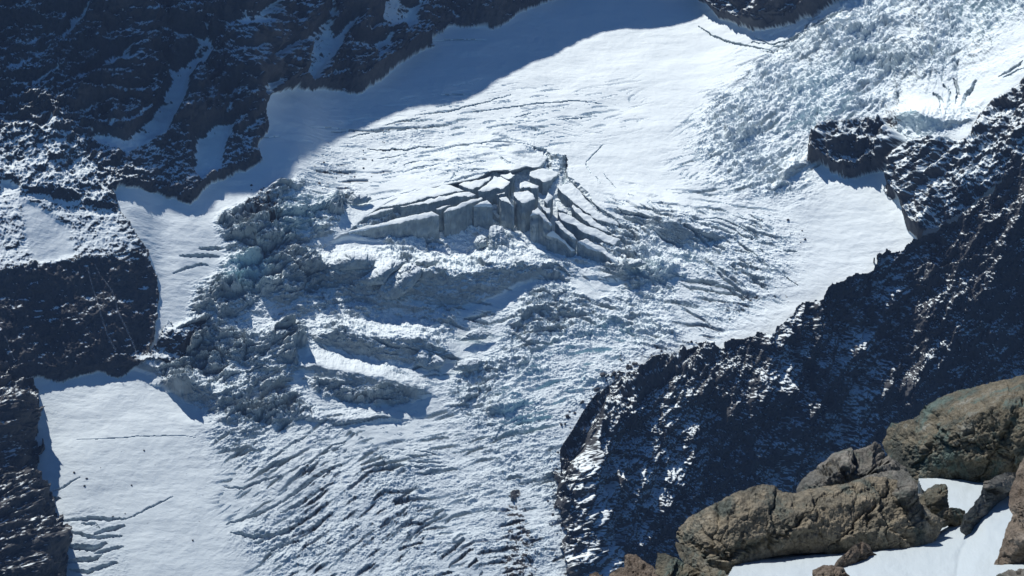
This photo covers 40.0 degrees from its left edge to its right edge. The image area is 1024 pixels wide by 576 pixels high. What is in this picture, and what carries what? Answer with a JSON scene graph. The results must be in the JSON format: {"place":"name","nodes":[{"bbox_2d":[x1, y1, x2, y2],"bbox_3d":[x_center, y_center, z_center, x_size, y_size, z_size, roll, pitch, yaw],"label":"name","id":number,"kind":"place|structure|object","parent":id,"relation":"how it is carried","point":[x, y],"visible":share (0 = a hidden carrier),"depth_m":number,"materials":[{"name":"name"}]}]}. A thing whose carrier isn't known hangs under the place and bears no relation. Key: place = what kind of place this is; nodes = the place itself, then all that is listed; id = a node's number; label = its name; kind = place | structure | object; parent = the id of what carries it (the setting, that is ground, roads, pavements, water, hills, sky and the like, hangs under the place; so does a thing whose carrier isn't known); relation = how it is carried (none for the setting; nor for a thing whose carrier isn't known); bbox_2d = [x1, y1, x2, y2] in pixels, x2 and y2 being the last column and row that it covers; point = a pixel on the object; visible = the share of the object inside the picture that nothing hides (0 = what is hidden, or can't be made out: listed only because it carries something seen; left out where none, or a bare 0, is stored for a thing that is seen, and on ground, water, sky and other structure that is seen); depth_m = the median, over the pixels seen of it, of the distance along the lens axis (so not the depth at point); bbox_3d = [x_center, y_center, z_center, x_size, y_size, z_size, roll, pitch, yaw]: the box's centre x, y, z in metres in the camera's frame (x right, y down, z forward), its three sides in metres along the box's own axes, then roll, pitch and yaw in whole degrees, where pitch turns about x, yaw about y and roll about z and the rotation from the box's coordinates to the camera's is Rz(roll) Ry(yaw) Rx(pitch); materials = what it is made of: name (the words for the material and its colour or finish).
{"place":"outdoors","nodes":[
{"label":"outdoors","id":0,"kind":"place"},
{"bbox_2d":[0,360,72,575],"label":"rock flank","id":1,"kind":"object","parent":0,"point":[36,535],"visible":0.98,"depth_m":1183.64,"materials":[{"name":"black stone"}]},
{"bbox_2d":[0,249,206,382],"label":"cliff","id":2,"kind":"structure","parent":0,"point":[61,320],"depth_m":1379.47,"materials":[{"name":"black stone"}]},
{"bbox_2d":[0,0,554,270],"bbox_3d":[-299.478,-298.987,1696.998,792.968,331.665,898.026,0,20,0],"label":"mountain","id":3,"kind":"structure","parent":0,"point":[101,101],"depth_m":1558.11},
{"bbox_2d":[34,0,1023,575],"bbox_3d":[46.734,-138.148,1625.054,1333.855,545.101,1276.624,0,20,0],"label":"glacier","id":4,"kind":"object","parent":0,"point":[296,410],"visible":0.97,"depth_m":1477.88,"materials":[{"name":"white ice"}]},
{"bbox_2d":[329,249,375,269],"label":"ice block","id":5,"kind":"structure","parent":4,"relation":"on","point":[351,259],"depth_m":1468.94,"materials":[{"name":"white ice"}]},
{"bbox_2d":[347,193,371,204],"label":"ice block","id":6,"kind":"structure","parent":4,"relation":"on","point":[358,198],"depth_m":1555.58,"materials":[{"name":"white ice"}]},
{"bbox_2d":[358,261,406,284],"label":"ice block","id":7,"kind":"structure","parent":4,"relation":"on","point":[378,275],"depth_m":1462.30,"materials":[{"name":"white ice"}]},
{"bbox_2d":[331,211,438,243],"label":"ice slab","id":8,"kind":"structure","parent":4,"relation":"on","point":[425,225],"depth_m":1531.38,"materials":[{"name":"white ice"}]},
{"bbox_2d":[378,262,421,299],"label":"ice block","id":9,"kind":"structure","parent":4,"relation":"on","point":[403,279],"depth_m":1461.16,"materials":[{"name":"white ice"}]},
{"bbox_2d":[370,185,462,214],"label":"ice slab","id":10,"kind":"structure","parent":4,"relation":"on","point":[420,195],"depth_m":1559.33,"materials":[{"name":"white ice"}]},
{"bbox_2d":[361,192,474,223],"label":"ice slab","id":11,"kind":"structure","parent":4,"relation":"on","point":[433,205],"depth_m":1550.78,"materials":[{"name":"white ice"}]},
{"bbox_2d":[415,257,438,266],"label":"ice block","id":12,"kind":"structure","parent":4,"relation":"on","point":[427,261],"depth_m":1481.37,"materials":[{"name":"white ice"}]},
{"bbox_2d":[413,349,444,368],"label":"ice block","id":13,"kind":"structure","parent":4,"relation":"on","point":[426,359],"depth_m":1416.14,"materials":[{"name":"white ice"}]},
{"bbox_2d":[435,264,447,271],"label":"ice block","id":14,"kind":"structure","parent":4,"relation":"on","point":[439,268],"depth_m":1470.16,"materials":[{"name":"white ice"}]},
{"bbox_2d":[436,205,449,231],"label":"ice slab","id":15,"kind":"structure","parent":4,"relation":"on","point":[440,211],"depth_m":1541.18,"materials":[{"name":"white ice"}]},
{"bbox_2d":[444,198,481,237],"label":"ice slab","id":16,"kind":"structure","parent":4,"relation":"on","point":[458,218],"depth_m":1542.96,"materials":[{"name":"white ice"}]},
{"bbox_2d":[451,358,485,370],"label":"ice block","id":17,"kind":"structure","parent":4,"relation":"on","point":[470,364],"depth_m":1415.94,"materials":[{"name":"white ice"}]},
{"bbox_2d":[459,177,490,198],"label":"ice slab","id":18,"kind":"structure","parent":4,"relation":"on","point":[474,186],"depth_m":1571.77,"materials":[{"name":"white ice"}]},
{"bbox_2d":[460,329,491,340],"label":"ice block","id":19,"kind":"structure","parent":4,"relation":"on","point":[477,334],"depth_m":1442.71,"materials":[{"name":"white ice"}]},
{"bbox_2d":[474,235,486,248],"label":"ice block","id":20,"kind":"structure","parent":4,"relation":"on","point":[480,241],"depth_m":1525.18,"materials":[{"name":"white ice"}]},
{"bbox_2d":[474,200,492,229],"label":"ice slab","id":21,"kind":"structure","parent":4,"relation":"on","point":[483,214],"depth_m":1547.14,"materials":[{"name":"ice"}]},
{"bbox_2d":[478,176,509,204],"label":"ice slab","id":22,"kind":"structure","parent":4,"relation":"on","point":[492,189],"depth_m":1567.65,"materials":[{"name":"white ice"}]},
{"bbox_2d":[488,225,508,250],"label":"ice block","id":23,"kind":"structure","parent":4,"relation":"on","point":[497,236],"depth_m":1519.65,"materials":[{"name":"white ice"}]},
{"bbox_2d":[497,193,504,214],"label":"ice slab","id":24,"kind":"structure","parent":4,"relation":"on","point":[500,195],"depth_m":1558.05,"materials":[{"name":"white ice"}]},
{"bbox_2d":[499,197,507,227],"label":"ice slab","id":25,"kind":"structure","parent":4,"relation":"on","point":[505,217],"depth_m":1547.58,"materials":[{"name":"white ice"}]},
{"bbox_2d":[499,197,513,231],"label":"ice slab","id":26,"kind":"structure","parent":4,"relation":"on","point":[510,213],"depth_m":1544.89,"materials":[{"name":"ice"}]},
{"bbox_2d":[500,173,514,195],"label":"ice slab","id":27,"kind":"structure","parent":4,"relation":"on","point":[510,177],"depth_m":1582.34,"materials":[{"name":"white ice"}]},
{"bbox_2d":[511,490,519,500],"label":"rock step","id":28,"kind":"object","parent":4,"relation":"on","point":[515,494],"visible":1,"depth_m":1312.38,"materials":[{"name":"grey stone"}]},
{"bbox_2d":[514,258,524,264],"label":"ice block","id":29,"kind":"structure","parent":4,"relation":"on","point":[518,261],"depth_m":1492.93,"materials":[{"name":"white ice"}]},
{"bbox_2d":[514,191,534,232],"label":"ice slab","id":30,"kind":"structure","parent":4,"relation":"on","point":[524,204],"depth_m":1543.91,"materials":[{"name":"ice"}]},
{"bbox_2d":[520,181,538,207],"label":"ice slab","id":31,"kind":"structure","parent":4,"relation":"on","point":[533,189],"depth_m":1563.75,"materials":[{"name":"white ice"}]},
{"bbox_2d":[530,208,551,245],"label":"ice slab","id":32,"kind":"structure","parent":4,"relation":"on","point":[540,226],"depth_m":1526.44,"materials":[{"name":"white ice"}]},
{"bbox_2d":[530,168,558,194],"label":"ice slab","id":33,"kind":"structure","parent":4,"relation":"on","point":[543,179],"depth_m":1593.22,"materials":[{"name":"white ice"}]},
{"bbox_2d":[541,206,549,221],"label":"ice slab","id":34,"kind":"structure","parent":4,"relation":"on","point":[545,211],"depth_m":1533.39,"materials":[{"name":"white ice"}]},
{"bbox_2d":[544,193,552,217],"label":"ice slab","id":35,"kind":"structure","parent":4,"relation":"on","point":[548,201],"depth_m":1555.81,"materials":[{"name":"white ice"}]},
{"bbox_2d":[546,231,574,257],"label":"ice slab","id":36,"kind":"structure","parent":4,"relation":"on","point":[556,243],"depth_m":1520.03,"materials":[{"name":"white ice"}]},
{"bbox_2d":[558,205,566,213],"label":"ice slab","id":37,"kind":"structure","parent":4,"relation":"on","point":[561,209],"depth_m":1545.22,"materials":[{"name":"white ice"}]},
{"bbox_2d":[555,221,575,254],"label":"ice slab","id":38,"kind":"structure","parent":4,"relation":"on","point":[566,235],"depth_m":1519.86,"materials":[{"name":"white ice"}]},
{"bbox_2d":[557,183,618,227],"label":"ice slab","id":39,"kind":"structure","parent":4,"relation":"on","point":[569,195],"depth_m":1568.75,"materials":[{"name":"white ice"}]},
{"bbox_2d":[558,213,619,245],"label":"ice slab","id":40,"kind":"structure","parent":4,"relation":"on","point":[577,229],"depth_m":1530.91,"materials":[{"name":"white ice"}]},
{"bbox_2d":[572,205,610,235],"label":"ice slab","id":41,"kind":"structure","parent":4,"relation":"on","point":[579,215],"depth_m":1544.26,"materials":[{"name":"white ice"}]},
{"bbox_2d":[577,239,617,262],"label":"ice slab","id":42,"kind":"structure","parent":4,"relation":"on","point":[587,249],"depth_m":1514.65,"materials":[{"name":"white ice"}]},
{"bbox_2d":[600,210,625,219],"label":"ice slab","id":43,"kind":"structure","parent":4,"relation":"on","point":[610,216],"depth_m":1562.02,"materials":[{"name":"white ice"}]},
{"bbox_2d":[628,259,645,267],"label":"ice block","id":44,"kind":"structure","parent":4,"relation":"on","point":[635,263],"depth_m":1490.22,"materials":[{"name":"white ice"}]},
{"bbox_2d":[699,0,844,31],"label":"rock island","id":45,"kind":"object","parent":4,"relation":"on","point":[759,15],"visible":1,"depth_m":1787.56,"materials":[{"name":"grey stone"}]},
{"bbox_2d":[806,114,906,179],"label":"rock outcrop","id":46,"kind":"object","parent":4,"relation":"on","point":[855,148],"visible":0.98,"depth_m":1560.96,"materials":[{"name":"grey stone"}]},
{"bbox_2d":[553,156,1023,575],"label":"ridge","id":47,"kind":"structure","parent":0,"point":[657,451],"depth_m":1403.23,"materials":[{"name":"black stone"}]},
{"bbox_2d":[884,78,1023,238],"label":"hillside","id":48,"kind":"structure","parent":0,"point":[933,181],"depth_m":1460.74,"materials":[{"name":"grey stone"}]},
{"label":"ground","id":49,"kind":"structure","parent":0,"visible":0},
{"bbox_2d":[589,572,602,575],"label":"boulder","id":50,"kind":"object","parent":49,"relation":"on","point":[595,574],"visible":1,"depth_m":8.85,"materials":[{"name":"stone"}]},
{"bbox_2d":[609,566,657,575],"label":"boulder","id":51,"kind":"object","parent":49,"relation":"on","point":[627,571],"visible":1,"depth_m":7.99,"materials":[{"name":"brown stone"}]},
{"bbox_2d":[624,554,654,573],"bbox_3d":[0.816,1.826,8.788,0.256,0.225,0.373,0,20,0],"label":"boulder","id":52,"kind":"object","parent":49,"relation":"on","point":[634,561],"visible":0.56,"depth_m":8.80,"materials":[{"name":"brown stone"}]},
{"bbox_2d":[655,553,697,575],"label":"boulder","id":53,"kind":"object","parent":49,"relation":"on","point":[666,565],"visible":0.99,"depth_m":8.25,"materials":[{"name":"grey stone"}]},
{"bbox_2d":[675,542,725,575],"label":"boulder","id":54,"kind":"object","parent":49,"relation":"on","point":[695,561],"visible":0.91,"depth_m":8.31,"materials":[{"name":"grey stone"}]},
{"bbox_2d":[796,441,907,492],"bbox_3d":[2.988,1.639,12.218,1.371,0.608,0.674,-17,25,-39],"label":"boulder","id":55,"kind":"object","parent":49,"relation":"on","point":[848,465],"visible":0.54,"depth_m":11.97,"materials":[{"name":"grey stone"}]},
{"bbox_2d":[728,478,1023,575],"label":"snow","id":56,"kind":"structure","parent":49,"relation":"on","point":[951,551],"depth_m":9.27,"materials":[{"name":"white snow"}]},
{"bbox_2d":[676,476,945,573],"bbox_3d":[2.113,1.611,9.724,2.052,0.566,0.742,-7,21,-20],"label":"boulder","id":57,"kind":"object","parent":56,"relation":"on","point":[750,524],"visible":0.93,"depth_m":9.50,"materials":[{"name":"brown stone"}]},
{"bbox_2d":[861,469,919,512],"bbox_3d":[2.745,1.463,10.312,0.190,0.565,1.172,-1,20,-2],"label":"boulder","id":58,"kind":"object","parent":57,"relation":"on","point":[905,492],"visible":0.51,"depth_m":9.81,"materials":[{"name":"grey stone"}]},
{"bbox_2d":[812,565,849,575],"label":"boulder","id":59,"kind":"object","parent":56,"relation":"on","point":[827,570],"visible":1,"depth_m":8.09,"materials":[{"name":"brown stone"}]},
{"bbox_2d":[834,542,875,566],"bbox_3d":[2.206,1.768,9.108,0.081,0.193,0.625,15,24,36],"label":"boulder","id":60,"kind":"object","parent":56,"relation":"on","point":[857,552],"visible":0.95,"depth_m":9.10,"materials":[{"name":"stone"}]},
{"bbox_2d":[919,484,948,514],"bbox_3d":[3.252,1.652,10.856,0.225,0.276,0.433,5,20,13],"label":"boulder","id":61,"kind":"object","parent":56,"relation":"on","point":[933,499],"visible":0.73,"depth_m":10.72,"materials":[{"name":"grey stone"}]},
{"bbox_2d":[936,507,964,530],"bbox_3d":[3.120,1.766,10.249,0.104,0.368,1.211,13,23,33],"label":"boulder","id":62,"kind":"object","parent":56,"relation":"on","point":[952,516],"visible":0.49,"depth_m":10.44,"materials":[{"name":"grey stone"}]},
{"bbox_2d":[960,472,1015,535],"bbox_3d":[3.824,1.696,11.188,0.126,0.869,2.705,11,22,28],"label":"boulder","id":63,"kind":"object","parent":56,"relation":"on","point":[995,490],"visible":0.8,"depth_m":10.93,"materials":[{"name":"grey stone"}]},
{"bbox_2d":[996,568,1023,575],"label":"boulder","id":64,"kind":"object","parent":56,"relation":"on","point":[1018,572],"visible":1,"depth_m":7.31,"materials":[{"name":"grey stone"}]},
{"bbox_2d":[882,375,1023,482],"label":"boulder","id":65,"kind":"object","parent":49,"relation":"on","point":[975,434],"visible":0.91,"depth_m":12.78,"materials":[{"name":"brown stone"}]},
{"bbox_2d":[994,458,1023,564],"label":"boulder","id":66,"kind":"object","parent":49,"relation":"on","point":[1011,550],"visible":0.88,"depth_m":8.65,"materials":[{"name":"brown stone"}]}
]}

